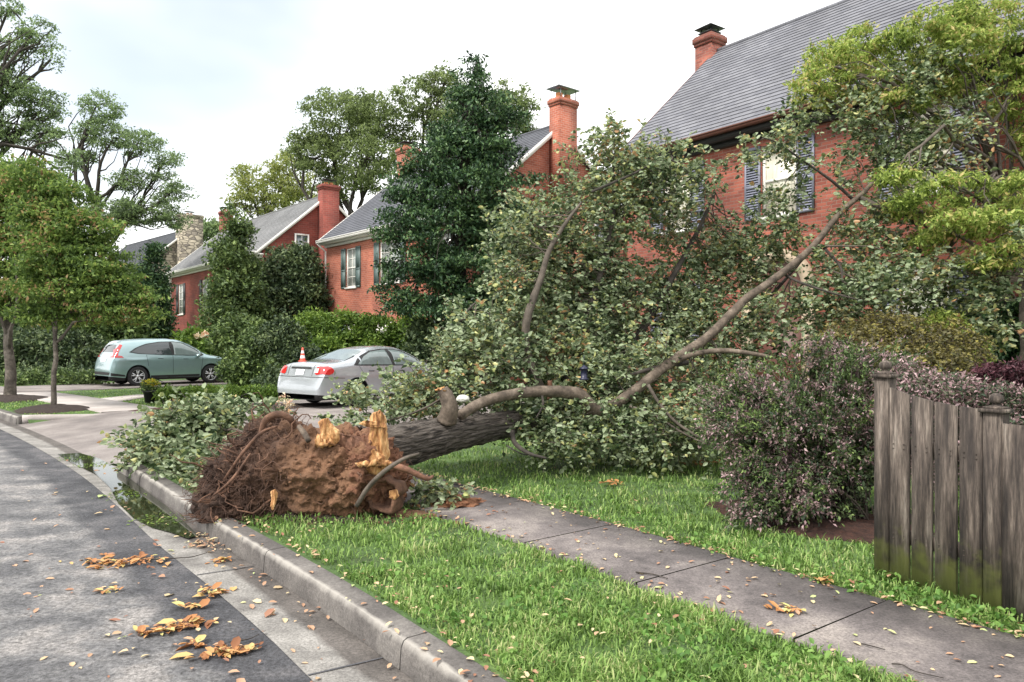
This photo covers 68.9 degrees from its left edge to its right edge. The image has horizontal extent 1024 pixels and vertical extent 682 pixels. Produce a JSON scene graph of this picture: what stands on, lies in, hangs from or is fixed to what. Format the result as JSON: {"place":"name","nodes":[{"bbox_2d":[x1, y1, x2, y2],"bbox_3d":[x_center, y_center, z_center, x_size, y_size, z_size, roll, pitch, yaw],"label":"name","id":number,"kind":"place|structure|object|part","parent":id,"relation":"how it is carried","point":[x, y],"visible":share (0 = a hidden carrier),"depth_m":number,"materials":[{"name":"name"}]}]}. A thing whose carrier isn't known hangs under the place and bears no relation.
{"place":"outdoors","nodes":[
{"label":"outdoors","id":0,"kind":"place"},
{"bbox_2d":[0,386,157,412],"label":"sidewalk","id":1,"kind":"structure","parent":0,"point":[99,405],"depth_m":19.39,"materials":[{"name":"concrete"}]},
{"bbox_2d":[19,410,206,466],"bbox_3d":[-6.810,1.677,13.959,3.012,0.169,7.590,0,0,-42],"label":"driveway apron","id":2,"kind":"object","parent":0,"point":[82,435],"visible":0.43,"depth_m":14.33,"materials":[{"name":"concrete"}]},
{"bbox_2d":[0,379,226,392],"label":"driveway","id":3,"kind":"structure","parent":0,"point":[89,386],"depth_m":26.12,"materials":[{"name":"concrete"}]},
{"bbox_2d":[94,338,222,385],"bbox_3d":[-12.936,0.745,28.029,2.140,1.690,4.535,0,0,44],"label":"parked car","id":4,"kind":"object","parent":3,"relation":"on","point":[134,362],"visible":0.94,"depth_m":26.92,"materials":[{"name":"grey paint"}]},
{"bbox_3d":[-14.335,0.257,26.580,1.201,0.261,0.155,0,0,44],"label":"rear window","id":5,"kind":"part","parent":4,"relation":"part of","materials":[{"name":"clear glass"}]},
{"bbox_3d":[-12.992,0.272,26.877,0.210,0.463,1.410,0,0,44],"label":"side window","id":6,"kind":"part","parent":4,"relation":"part of","materials":[{"name":"grey glass"}]},
{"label":"side window","id":7,"kind":"part","parent":4,"relation":"part of","materials":[{"name":"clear glass"}]},
{"bbox_2d":[102,394,143,401],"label":"garden path","id":8,"kind":"structure","parent":0,"point":[127,397],"depth_m":21.14,"materials":[{"name":"concrete"}]},
{"bbox_2d":[0,429,313,681],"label":"road","id":9,"kind":"structure","parent":0,"point":[61,628],"depth_m":5.01,"materials":[{"name":"grey asphalt"}]},
{"bbox_2d":[93,585,124,593],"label":"leaf pile","id":10,"kind":"object","parent":9,"relation":"on","point":[108,589],"visible":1,"depth_m":5.19,"materials":[{"name":"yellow plant"}]},
{"bbox_2d":[59,551,169,568],"bbox_3d":[-3.109,1.721,5.878,0.912,0.053,0.435,0,0,0],"label":"leaf pile","id":11,"kind":"object","parent":9,"relation":"on","point":[134,558],"visible":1,"depth_m":5.84,"materials":[{"name":"brown plant"}]},
{"bbox_2d":[129,625,166,637],"bbox_3d":[-2.163,1.728,4.437,0.223,0.055,0.148,0,0,0],"label":"leaf pile","id":12,"kind":"object","parent":9,"relation":"on","point":[140,629],"visible":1,"depth_m":4.43,"materials":[{"name":"brown plant"}]},
{"bbox_2d":[147,614,218,632],"bbox_3d":[-2.026,1.724,4.544,0.431,0.059,0.259,0,0,-39],"label":"leaf pile","id":13,"kind":"object","parent":9,"relation":"on","point":[195,619],"visible":0.98,"depth_m":4.57,"materials":[{"name":"brown plant"}]},
{"bbox_2d":[176,634,205,650],"bbox_3d":[-1.817,1.730,4.254,0.121,0.048,0.200,0,0,42],"label":"leaf pile","id":14,"kind":"object","parent":9,"relation":"on","point":[197,639],"visible":1,"depth_m":4.26,"materials":[{"name":"brown plant"}]},
{"bbox_2d":[172,598,209,609],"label":"leaf pile","id":15,"kind":"object","parent":9,"relation":"on","point":[203,603],"visible":1,"depth_m":4.88,"materials":[{"name":"brown plant"}]},
{"bbox_2d":[0,419,414,681],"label":"gutter","id":16,"kind":"object","parent":9,"relation":"on","point":[337,644],"visible":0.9,"depth_m":4.90,"materials":[{"name":"concrete"}]},
{"bbox_2d":[57,453,197,537],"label":"puddle","id":17,"kind":"object","parent":16,"relation":"on","point":[141,505],"depth_m":8.20,"materials":[{"name":"liquid"}]},
{"bbox_2d":[145,552,206,559],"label":"twig","id":18,"kind":"object","parent":16,"relation":"on","point":[177,557],"visible":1,"depth_m":5.95,"materials":[{"name":"brown wood"}]},
{"bbox_2d":[11,425,382,674],"bbox_3d":[-2.087,1.749,4.390,2.040,0.016,44.572,0,0,-39],"label":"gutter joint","id":19,"kind":"object","parent":16,"relation":"on","point":[308,674],"visible":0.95,"depth_m":4.07,"materials":[{"name":"concrete"}]},
{"bbox_2d":[174,516,221,551],"bbox_3d":[-2.720,1.664,6.518,0.686,0.187,0.476,0,0,21],"label":"leaf pile","id":20,"kind":"object","parent":16,"relation":"on","point":[204,544],"visible":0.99,"depth_m":6.48,"materials":[{"name":"orange plant"}]},
{"bbox_2d":[205,556,231,566],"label":"leaf pile","id":21,"kind":"object","parent":16,"relation":"on","point":[221,559],"visible":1,"depth_m":5.94,"materials":[{"name":"brown plant"}]},
{"bbox_2d":[1,460,1023,681],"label":"leaf litter","id":22,"kind":"object","parent":16,"relation":"on","point":[271,611],"visible":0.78,"depth_m":4.67,"materials":[{"name":"brown plant"}]},
{"bbox_2d":[193,582,236,597],"bbox_3d":[-2.065,1.721,5.176,0.265,0.063,0.296,0,0,0],"label":"leaf pile","id":23,"kind":"object","parent":9,"relation":"on","point":[217,590],"visible":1,"depth_m":5.17,"materials":[{"name":"brown plant"}]},
{"bbox_2d":[170,636,263,659],"bbox_3d":[-1.642,1.716,4.164,0.496,0.071,0.212,0,0,-24],"label":"leaf pile","id":24,"kind":"object","parent":9,"relation":"on","point":[229,652],"visible":1,"depth_m":4.15,"materials":[{"name":"brown plant"}]},
{"bbox_2d":[115,211,203,324],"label":"stone house","id":25,"kind":"structure","parent":0,"point":[183,244],"depth_m":66.35,"materials":[{"name":"stone"}]},
{"bbox_2d":[165,178,348,332],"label":"brick house","id":26,"kind":"structure","parent":0,"point":[318,217],"depth_m":43.62,"materials":[{"name":"red brick"}]},
{"bbox_2d":[177,284,182,315],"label":"window","id":27,"kind":"structure","parent":26,"relation":"in","point":[181,285],"depth_m":52.04,"materials":[{"name":"white glass"}]},
{"bbox_2d":[203,279,207,311],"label":"window","id":28,"kind":"structure","parent":26,"relation":"in","point":[204,290],"depth_m":48.17,"materials":[{"name":"grey glass"}]},
{"bbox_2d":[294,233,308,245],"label":"window","id":29,"kind":"structure","parent":26,"relation":"in","point":[297,236],"depth_m":41.83,"materials":[{"name":"white paint"}]},
{"bbox_2d":[220,385,527,427],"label":"driveway","id":30,"kind":"structure","parent":0,"point":[332,410],"depth_m":16.85,"materials":[{"name":"concrete"}]},
{"bbox_2d":[277,346,446,405],"bbox_3d":[-3.680,0.856,19.747,2.120,1.468,4.800,0,0,38],"label":"parked car","id":31,"kind":"object","parent":30,"relation":"on","point":[310,381],"visible":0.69,"depth_m":18.27,"materials":[{"name":"silver metal"}]},
{"bbox_2d":[300,347,306,360],"bbox_3d":[-5.187,0.333,18.500,0.170,0.345,0.170,0,0,0],"label":"traffic cone","id":32,"kind":"object","parent":31,"relation":"on","point":[302,357],"visible":0.99,"depth_m":18.46,"materials":[{"name":"orange plastic"}]},
{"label":"rear window","id":33,"kind":"part","parent":31,"relation":"part of","materials":[{"name":"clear glass"}]},
{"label":"side window","id":34,"kind":"part","parent":31,"relation":"part of","materials":[{"name":"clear glass"}]},
{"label":"side window","id":35,"kind":"part","parent":31,"relation":"part of","materials":[{"name":"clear glass"}]},
{"bbox_2d":[0,0,840,259],"label":"sky","id":36,"kind":"structure","parent":0,"point":[223,81],"materials":[{"name":"white"}]},
{"bbox_2d":[0,355,1023,681],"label":"lawn","id":37,"kind":"structure","parent":0,"point":[368,559],"depth_m":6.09,"materials":[{"name":"plant"}]},
{"bbox_2d":[0,368,28,385],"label":"shrub","id":38,"kind":"object","parent":37,"relation":"on","point":[2,377],"visible":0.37,"depth_m":27.50,"materials":[{"name":"green plant"}]},
{"bbox_2d":[0,394,47,402],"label":"mulch bed","id":39,"kind":"object","parent":37,"relation":"on","point":[13,398],"visible":0.84,"depth_m":20.38,"materials":[{"name":"brown soil"}]},
{"bbox_2d":[0,152,81,394],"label":"street tree","id":40,"kind":"object","parent":39,"relation":"on","point":[10,381],"visible":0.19,"depth_m":20.70,"materials":[{"name":"green plant"}]},
{"bbox_2d":[0,303,50,353],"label":"background tree","id":41,"kind":"object","parent":37,"relation":"on","point":[18,328],"visible":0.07,"depth_m":35.55,"materials":[{"name":"green plant"}]},
{"bbox_2d":[17,367,48,384],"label":"shrub","id":42,"kind":"object","parent":37,"relation":"on","point":[34,379],"visible":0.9,"depth_m":27.28,"materials":[{"name":"green plant"}]},
{"bbox_2d":[13,404,88,414],"bbox_3d":[-10.821,1.571,17.670,1.690,0.158,2.472,0,0,-35],"label":"mulch bed","id":43,"kind":"object","parent":37,"relation":"on","point":[47,408],"visible":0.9,"depth_m":17.15,"materials":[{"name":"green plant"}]},
{"bbox_2d":[0,154,170,404],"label":"street tree","id":44,"kind":"object","parent":43,"relation":"on","point":[60,240],"visible":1,"depth_m":17.63,"materials":[{"name":"green plant"}]},
{"bbox_2d":[0,324,109,383],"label":"shrub row","id":45,"kind":"object","parent":37,"relation":"on","point":[28,343],"visible":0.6,"depth_m":30.40,"materials":[{"name":"green plant"}]},
{"bbox_2d":[22,414,96,423],"bbox_3d":[-9.726,1.665,16.268,1.605,0.190,0.225,0,0,-33],"label":"kerb return","id":46,"kind":"object","parent":37,"relation":"on","point":[25,418],"visible":0.57,"depth_m":16.07,"materials":[{"name":"concrete"}]},
{"bbox_2d":[44,366,80,384],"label":"shrub","id":47,"kind":"object","parent":37,"relation":"on","point":[61,370],"visible":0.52,"depth_m":27.26,"materials":[{"name":"green plant"}]},
{"bbox_2d":[58,369,95,384],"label":"shrub","id":48,"kind":"object","parent":37,"relation":"on","point":[79,374],"visible":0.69,"depth_m":27.17,"materials":[{"name":"green plant"}]},
{"bbox_2d":[80,368,113,383],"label":"shrub","id":49,"kind":"object","parent":37,"relation":"on","point":[92,374],"visible":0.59,"depth_m":27.29,"materials":[{"name":"green plant"}]},
{"bbox_2d":[50,309,165,363],"bbox_3d":[-21.450,-0.643,39.935,6.249,4.970,5.010,0,0,0],"label":"background tree","id":50,"kind":"object","parent":37,"relation":"on","point":[124,332],"visible":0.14,"depth_m":38.50,"materials":[{"name":"green plant"}]},
{"bbox_2d":[119,261,136,283],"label":"background tree","id":51,"kind":"object","parent":37,"relation":"on","point":[131,272],"depth_m":59.59,"materials":[{"name":"green plant"}]},
{"bbox_2d":[65,88,199,358],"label":"oak tree","id":52,"kind":"object","parent":37,"relation":"on","point":[127,210],"visible":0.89,"depth_m":45.72,"materials":[{"name":"green plant"}]},
{"bbox_2d":[0,380,298,414],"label":"grass","id":53,"kind":"structure","parent":37,"relation":"on","point":[43,402],"depth_m":19.87,"materials":[{"name":"green plant"}]},
{"bbox_2d":[139,378,161,402],"bbox_3d":[-9.484,1.291,19.633,0.612,0.638,0.634,0,0,-16],"label":"flower pot","id":54,"kind":"object","parent":37,"relation":"on","point":[148,390],"visible":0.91,"depth_m":19.47,"materials":[{"name":"black plastic"}]},
{"bbox_2d":[133,240,179,338],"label":"evergreen tree","id":55,"kind":"object","parent":37,"relation":"on","point":[153,252],"visible":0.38,"depth_m":41.71,"materials":[{"name":"green plant"}]},
{"bbox_2d":[169,321,224,356],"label":"hydrangea","id":56,"kind":"object","parent":37,"relation":"on","point":[193,336],"visible":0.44,"depth_m":30.38,"materials":[{"name":"green plant"}]},
{"bbox_2d":[130,403,285,411],"bbox_3d":[-7.179,1.586,17.960,4.523,0.128,1.111,0,0,-33],"label":"mulch bed","id":57,"kind":"object","parent":37,"relation":"on","point":[172,409],"visible":0.07,"depth_m":17.28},
{"bbox_2d":[203,216,218,242],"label":"maple tree","id":58,"kind":"object","parent":37,"relation":"on","point":[209,230],"visible":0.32,"depth_m":91.00,"materials":[{"name":"green plant"}]},
{"bbox_2d":[151,383,279,402],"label":"box hedge","id":59,"kind":"object","parent":37,"relation":"on","point":[241,392],"visible":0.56,"depth_m":19.62,"materials":[{"name":"green plant"}]},
{"bbox_2d":[189,200,282,331],"bbox_3d":[-12.328,-2.200,33.094,3.683,8.017,3.832,0,0,30],"label":"evergreen tree","id":60,"kind":"object","parent":37,"relation":"on","point":[234,288],"visible":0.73,"depth_m":32.48,"materials":[{"name":"green plant"}]},
{"bbox_2d":[204,311,296,386],"bbox_3d":[-8.553,0.363,24.881,2.775,2.842,4.229,0,0,-37],"label":"azalea bush","id":61,"kind":"object","parent":37,"relation":"on","point":[242,361],"visible":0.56,"depth_m":24.29,"materials":[{"name":"green plant"}]},
{"bbox_2d":[0,409,506,681],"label":"kerb","id":62,"kind":"structure","parent":37,"relation":"on","point":[326,591],"depth_m":4.76,"materials":[{"name":"grey concrete"}]},
{"bbox_2d":[97,383,296,490],"bbox_3d":[-3.879,1.129,9.445,3.432,1.218,1.993,0,0,43],"label":"fallen branch","id":63,"kind":"object","parent":62,"relation":"on","point":[167,433],"visible":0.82,"depth_m":9.27,"materials":[{"name":"green plant"}]},
{"bbox_2d":[219,147,317,220],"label":"maple tree","id":64,"kind":"object","parent":37,"relation":"on","point":[285,190],"visible":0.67,"depth_m":77.04,"materials":[{"name":"green plant"}]},
{"bbox_2d":[275,392,294,409],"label":"garden plant","id":65,"kind":"object","parent":37,"relation":"on","point":[288,401],"visible":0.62,"depth_m":16.34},
{"bbox_2d":[249,311,326,388],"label":"dark bush","id":66,"kind":"object","parent":37,"relation":"on","point":[288,341],"visible":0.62,"depth_m":23.83,"materials":[{"name":"green plant"}]},
{"bbox_2d":[248,238,333,324],"bbox_3d":[-10.809,-1.565,35.437,5.730,6.501,4.015,0,0,32],"label":"holly hedge","id":67,"kind":"object","parent":37,"relation":"on","point":[296,287],"visible":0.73,"depth_m":34.38,"materials":[{"name":"green plant"}]},
{"bbox_2d":[248,403,343,410],"bbox_3d":[-5.730,1.586,17.900,4.930,0.129,1.817,0,0,-32],"label":"mulch bed","id":68,"kind":"object","parent":37,"relation":"on","point":[301,405],"visible":0.27,"depth_m":18.07,"materials":[{"name":"brown soil"}]},
{"bbox_2d":[261,512,381,524],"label":"loose soil","id":69,"kind":"structure","parent":37,"relation":"on","point":[322,517],"depth_m":6.74,"materials":[{"name":"brown soil"}]},
{"bbox_2d":[216,504,459,525],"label":"soil crumbs","id":70,"kind":"object","parent":37,"relation":"on","point":[309,523],"visible":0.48,"depth_m":6.67,"materials":[{"name":"brown soil"}]},
{"bbox_2d":[278,84,406,214],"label":"oak tree","id":71,"kind":"object","parent":37,"relation":"on","point":[364,119],"visible":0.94,"depth_m":60.83,"materials":[{"name":"green plant"}]},
{"bbox_2d":[287,304,425,354],"bbox_3d":[-5.766,0.151,27.613,6.653,3.062,3.184,0,0,0],"label":"privet bush","id":72,"kind":"object","parent":37,"relation":"on","point":[329,334],"visible":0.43,"depth_m":27.40,"materials":[{"name":"green plant"}]},
{"bbox_2d":[375,509,436,517],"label":"loose soil","id":73,"kind":"structure","parent":37,"relation":"on","point":[408,512],"depth_m":6.92,"materials":[{"name":"brown soil"}]},
{"bbox_2d":[365,49,554,384],"bbox_3d":[-1.714,-3.936,24.767,6.306,11.510,3.729,0,0,0],"label":"holly tree","id":74,"kind":"object","parent":37,"relation":"on","point":[480,163],"visible":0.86,"depth_m":24.29,"materials":[{"name":"green plant"}]},
{"bbox_2d":[381,59,546,155],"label":"oak tree","id":75,"kind":"object","parent":37,"relation":"on","point":[425,107],"visible":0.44,"depth_m":62.99,"materials":[{"name":"green plant"}]},
{"bbox_2d":[396,295,537,385],"bbox_3d":[-1.437,-0.020,24.904,5.007,3.395,2.844,0,0,0],"label":"dark bush","id":76,"kind":"object","parent":37,"relation":"on","point":[417,333],"visible":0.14,"depth_m":24.36,"materials":[{"name":"green plant"}]},
{"bbox_2d":[315,84,622,383],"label":"brick house","id":77,"kind":"structure","parent":37,"relation":"on","point":[351,255],"depth_m":31.56,"materials":[{"name":"red brick"}]},
{"bbox_2d":[344,248,356,288],"bbox_3d":[-7.168,-3.240,33.337,0.160,1.820,1.020,0,0,-40],"label":"window","id":78,"kind":"structure","parent":77,"relation":"in","point":[350,252],"depth_m":33.46,"materials":[{"name":"white glass"}]},
{"bbox_2d":[380,240,398,284],"bbox_3d":[-5.029,-3.240,30.824,0.160,1.820,1.720,0,0,-40],"label":"window","id":79,"kind":"structure","parent":77,"relation":"in","point":[383,246],"depth_m":31.15,"materials":[{"name":"white paint"}]},
{"bbox_2d":[506,445,552,459],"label":"twig","id":80,"kind":"object","parent":37,"relation":"on","point":[518,451],"visible":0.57,"depth_m":10.56,"materials":[{"name":"brown wood"}]},
{"bbox_2d":[169,32,1023,524],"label":"fallen tree","id":81,"kind":"object","parent":37,"relation":"on","point":[273,462],"visible":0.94,"depth_m":10.00,"materials":[{"name":"green plant"}]},
{"bbox_2d":[579,365,588,379],"bbox_3d":[0.868,0.321,9.000,0.120,0.310,0.117,0,0,0],"label":"bird feeder","id":82,"kind":"object","parent":81,"relation":"hanging from","point":[583,368],"visible":1,"depth_m":8.96,"materials":[{"name":"metal"}]},
{"bbox_2d":[599,478,621,484],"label":"leaf pile","id":83,"kind":"object","parent":37,"relation":"on","point":[609,481],"visible":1,"depth_m":8.33,"materials":[{"name":"brown plant"}]},
{"bbox_2d":[676,459,727,465],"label":"leaf pile","id":84,"kind":"object","parent":37,"relation":"on","point":[701,464],"visible":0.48,"depth_m":9.69,"materials":[{"name":"brown plant"}]},
{"bbox_2d":[611,0,1023,430],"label":"brick house","id":85,"kind":"structure","parent":37,"relation":"on","point":[722,96],"depth_m":16.94,"materials":[{"name":"red brick"}]},
{"bbox_2d":[661,169,690,235],"bbox_3d":[4.064,-3.440,18.291,0.160,1.620,0.970,0,0,-36],"label":"window","id":86,"kind":"structure","parent":85,"relation":"in","point":[681,207],"depth_m":18.27,"materials":[{"name":"white paint"}]},
{"bbox_2d":[754,318,800,392],"bbox_3d":[5.701,0.535,15.966,0.043,2.030,1.200,0,0,-36],"label":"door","id":87,"kind":"structure","parent":85,"relation":"in","point":[798,335],"depth_m":15.87,"materials":[{"name":"white paint"}]},
{"bbox_2d":[761,142,798,219],"bbox_3d":[5.731,-3.440,16.007,0.160,1.620,0.970,0,0,-36],"label":"window","id":88,"kind":"structure","parent":85,"relation":"in","point":[771,173],"depth_m":16.11,"materials":[{"name":"white glass"}]},
{"bbox_2d":[902,102,949,193],"bbox_3d":[7.510,-3.440,13.567,0.160,1.620,0.970,0,0,-36],"label":"window","id":89,"kind":"structure","parent":85,"relation":"in","point":[943,149],"depth_m":13.48,"materials":[{"name":"white paint"}]},
{"bbox_2d":[902,262,949,345],"bbox_3d":[7.549,-0.605,13.594,0.065,1.610,0.850,0,0,-36],"label":"window","id":90,"kind":"structure","parent":85,"relation":"in","point":[916,277],"depth_m":13.71,"materials":[{"name":"white paint"}]},
{"bbox_2d":[706,499,934,545],"bbox_3d":[2.764,1.605,6.807,1.450,0.091,2.356,0,0,-35],"label":"mulch bed","id":91,"kind":"object","parent":37,"relation":"on","point":[860,529],"visible":0.25,"depth_m":6.36,"materials":[{"name":"brown soil"}]},
{"bbox_2d":[686,327,932,536],"bbox_3d":[2.805,0.777,6.827,2.398,1.818,1.757,0,0,0],"label":"pink shrub","id":92,"kind":"object","parent":91,"relation":"on","point":[817,464],"visible":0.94,"depth_m":6.62,"materials":[{"name":"green plant"}]},
{"bbox_2d":[786,304,1004,421],"bbox_3d":[4.691,0.599,8.991,2.610,2.120,1.991,0,0,0],"label":"spirea bush","id":93,"kind":"object","parent":37,"relation":"on","point":[890,328],"visible":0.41,"depth_m":8.89,"materials":[{"name":"green plant"}]},
{"bbox_2d":[782,0,1023,424],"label":"japanese maple","id":94,"kind":"object","parent":37,"relation":"on","point":[959,22],"visible":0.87,"depth_m":11.07,"materials":[{"name":"green plant"}]},
{"bbox_2d":[859,353,1023,528],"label":"shrub","id":95,"kind":"object","parent":37,"relation":"on","point":[957,389],"visible":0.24,"depth_m":6.19,"materials":[{"name":"pink plant"}]},
{"bbox_2d":[870,360,1023,622],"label":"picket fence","id":96,"kind":"object","parent":37,"relation":"on","point":[987,549],"visible":0.98,"depth_m":4.71,"materials":[{"name":"grey wood"}]},
{"bbox_2d":[911,305,996,463],"bbox_3d":[5.749,0.587,9.809,1.107,2.155,0.712,0,0,0],"label":"lime bush","id":97,"kind":"object","parent":37,"relation":"on","point":[939,315],"visible":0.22,"depth_m":9.66,"materials":[{"name":"green plant"}]},
{"bbox_2d":[952,254,1019,367],"bbox_3d":[8.400,0.073,12.636,2.368,3.460,1.980,0,0,0],"label":"evergreen tree","id":98,"kind":"object","parent":37,"relation":"on","point":[1013,308],"visible":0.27,"depth_m":12.12,"materials":[{"name":"green plant"}]},
{"bbox_2d":[965,355,1023,425],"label":"barberry","id":99,"kind":"object","parent":37,"relation":"on","point":[1012,371],"visible":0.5,"depth_m":7.47,"materials":[{"name":"purple plant"}]},
{"bbox_2d":[403,472,1023,681],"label":"sidewalk","id":100,"kind":"structure","parent":0,"point":[912,641],"depth_m":4.65,"materials":[{"name":"concrete"}]},
{"bbox_2d":[402,472,477,512],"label":"leafy sprig","id":101,"kind":"object","parent":100,"relation":"on","point":[430,496],"visible":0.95,"depth_m":7.22,"materials":[{"name":"green plant"}]},
{"bbox_2d":[426,497,486,507],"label":"loose soil","id":102,"kind":"structure","parent":100,"relation":"on","point":[439,506],"depth_m":7.24,"materials":[{"name":"brown soil"}]},
{"bbox_2d":[636,571,667,578],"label":"twig","id":103,"kind":"object","parent":100,"relation":"on","point":[650,573],"visible":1,"depth_m":5.08,"materials":[{"name":"brown wood"}]},
{"bbox_2d":[764,600,805,616],"bbox_3d":[1.616,1.584,4.423,0.174,0.063,0.220,0,0,-25],"label":"leaf pile","id":104,"kind":"object","parent":100,"relation":"on","point":[786,609],"visible":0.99,"depth_m":4.42,"materials":[{"name":"brown plant"}]},
{"bbox_2d":[812,576,833,583],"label":"leaf pile","id":105,"kind":"object","parent":100,"relation":"on","point":[821,579],"visible":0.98,"depth_m":4.93,"materials":[{"name":"brown plant"}]},
{"bbox_2d":[891,663,943,677],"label":"twig","id":106,"kind":"object","parent":100,"relation":"on","point":[913,670],"visible":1,"depth_m":3.60,"materials":[{"name":"wood"}]},
{"label":"ground","id":107,"kind":"structure","parent":0,"visible":0},
{"bbox_2d":[0,0,89,172],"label":"oak tree","id":108,"kind":"object","parent":107,"relation":"on","point":[27,127],"visible":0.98,"depth_m":37.80,"materials":[{"name":"green plant"}]}
]}

